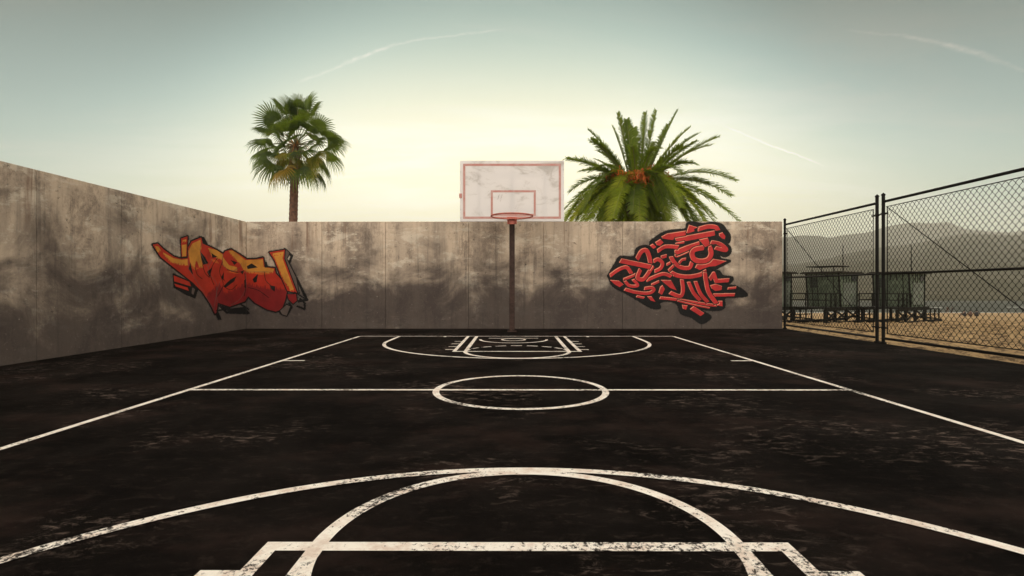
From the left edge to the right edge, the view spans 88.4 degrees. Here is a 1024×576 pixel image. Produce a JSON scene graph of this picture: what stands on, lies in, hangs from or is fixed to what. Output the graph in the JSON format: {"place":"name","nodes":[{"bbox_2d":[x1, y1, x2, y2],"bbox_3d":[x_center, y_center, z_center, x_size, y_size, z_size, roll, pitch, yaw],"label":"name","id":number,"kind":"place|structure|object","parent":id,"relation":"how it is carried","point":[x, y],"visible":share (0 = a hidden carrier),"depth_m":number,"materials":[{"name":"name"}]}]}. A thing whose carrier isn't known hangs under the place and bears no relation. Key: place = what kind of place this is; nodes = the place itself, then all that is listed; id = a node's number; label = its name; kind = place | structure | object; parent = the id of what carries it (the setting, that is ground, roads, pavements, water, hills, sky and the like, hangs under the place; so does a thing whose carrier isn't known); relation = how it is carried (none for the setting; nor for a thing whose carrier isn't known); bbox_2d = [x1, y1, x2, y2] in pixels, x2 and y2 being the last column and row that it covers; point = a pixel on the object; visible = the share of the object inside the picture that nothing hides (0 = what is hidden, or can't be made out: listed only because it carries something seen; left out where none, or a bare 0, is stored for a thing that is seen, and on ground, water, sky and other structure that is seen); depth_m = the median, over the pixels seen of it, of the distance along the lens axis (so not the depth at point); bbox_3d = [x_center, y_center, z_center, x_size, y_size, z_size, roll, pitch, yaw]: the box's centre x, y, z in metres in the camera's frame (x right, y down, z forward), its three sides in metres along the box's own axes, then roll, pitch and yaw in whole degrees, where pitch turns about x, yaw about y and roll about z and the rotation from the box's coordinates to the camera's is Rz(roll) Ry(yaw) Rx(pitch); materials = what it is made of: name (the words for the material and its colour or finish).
{"place":"outdoors","nodes":[
{"label":"outdoors","id":0,"kind":"place"},
{"bbox_2d":[0,328,1023,575],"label":"court ground","id":1,"kind":"structure","parent":0,"point":[366,404],"depth_m":7.05,"materials":[{"name":"black asphalt"}]},
{"bbox_2d":[0,161,245,365],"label":"concrete wall","id":2,"kind":"structure","parent":1,"relation":"on","point":[86,267],"depth_m":18.53,"materials":[{"name":"grey concrete"}]},
{"bbox_2d":[459,161,563,331],"bbox_3d":[-0.019,-1.998,25.580,3.653,8.376,3.620,0,0,44],"label":"basketball hoop","id":3,"kind":"object","parent":1,"relation":"on","point":[511,193],"visible":1,"depth_m":25.57,"materials":[{"name":"red paint"}]},
{"bbox_2d":[0,336,1023,575],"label":"court lines","id":4,"kind":"object","parent":1,"relation":"on","point":[320,543],"visible":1,"depth_m":4.90,"materials":[{"name":"paint"}]},
{"bbox_2d":[246,220,781,328],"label":"concrete wall","id":5,"kind":"structure","parent":1,"relation":"on","point":[692,274],"depth_m":28.30,"materials":[{"name":"grey concrete"}]},
{"bbox_2d":[783,194,879,342],"bbox_3d":[14.695,-0.685,24.775,0.213,6.150,7.413,0,0,0],"label":"chain link fence","id":6,"kind":"object","parent":1,"relation":"on","point":[876,273],"visible":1,"depth_m":23.68,"materials":[{"name":"metal"}]},
{"bbox_2d":[880,167,1023,358],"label":"chain link fence","id":7,"kind":"object","parent":1,"relation":"on","point":[883,273],"visible":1,"depth_m":17.58,"materials":[{"name":"metal"}]},
{"bbox_2d":[0,0,1023,237],"label":"sky","id":8,"kind":"structure","parent":0,"point":[816,107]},
{"bbox_2d":[782,233,1023,300],"bbox_3d":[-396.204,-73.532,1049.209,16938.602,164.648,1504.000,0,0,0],"label":"hills","id":9,"kind":"structure","parent":0,"point":[945,281],"depth_m":660.66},
{"bbox_2d":[782,313,1023,363],"bbox_3d":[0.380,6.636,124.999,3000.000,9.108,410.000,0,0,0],"label":"beach","id":10,"kind":"structure","parent":0,"point":[964,324],"depth_m":26.95,"materials":[{"name":"beige sand"}]},
{"bbox_2d":[245,91,350,221],"bbox_3d":[-14.801,-5.346,35.837,8.139,16.132,5.831,0,0,39],"label":"fan palm","id":11,"kind":"object","parent":10,"relation":"on","point":[296,170],"visible":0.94,"depth_m":35.02,"materials":[{"name":"green plant"}]},
{"bbox_2d":[562,108,740,221],"bbox_3d":[9.427,-5.006,37.188,13.595,15.534,10.769,0,0,0],"label":"date palm","id":12,"kind":"object","parent":10,"relation":"on","point":[643,188],"visible":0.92,"depth_m":35.39,"materials":[{"name":"green plant"}]},
{"bbox_2d":[782,272,811,321],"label":"lifeguard tower","id":13,"kind":"structure","parent":10,"relation":"on","point":[788,290],"depth_m":41.12,"materials":[{"name":"grey wood"}]},
{"bbox_2d":[788,258,874,322],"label":"lifeguard tower","id":14,"kind":"structure","parent":10,"relation":"on","point":[830,295],"depth_m":40.57,"materials":[{"name":"grey wood"}]},
{"bbox_2d":[857,245,941,322],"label":"lifeguard tower","id":15,"kind":"structure","parent":10,"relation":"on","point":[910,286],"depth_m":40.53,"materials":[{"name":"grey wood"}]},
{"bbox_2d":[782,222,1023,264],"bbox_3d":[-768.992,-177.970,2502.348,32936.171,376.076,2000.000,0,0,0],"label":"mountains","id":16,"kind":"structure","parent":0,"point":[903,229],"depth_m":2552.70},
{"bbox_2d":[782,301,1023,312],"bbox_3d":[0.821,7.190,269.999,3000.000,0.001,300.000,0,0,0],"label":"sea","id":17,"kind":"structure","parent":0,"point":[977,306],"depth_m":204.59,"materials":[{"name":"grey liquid"}]}
]}

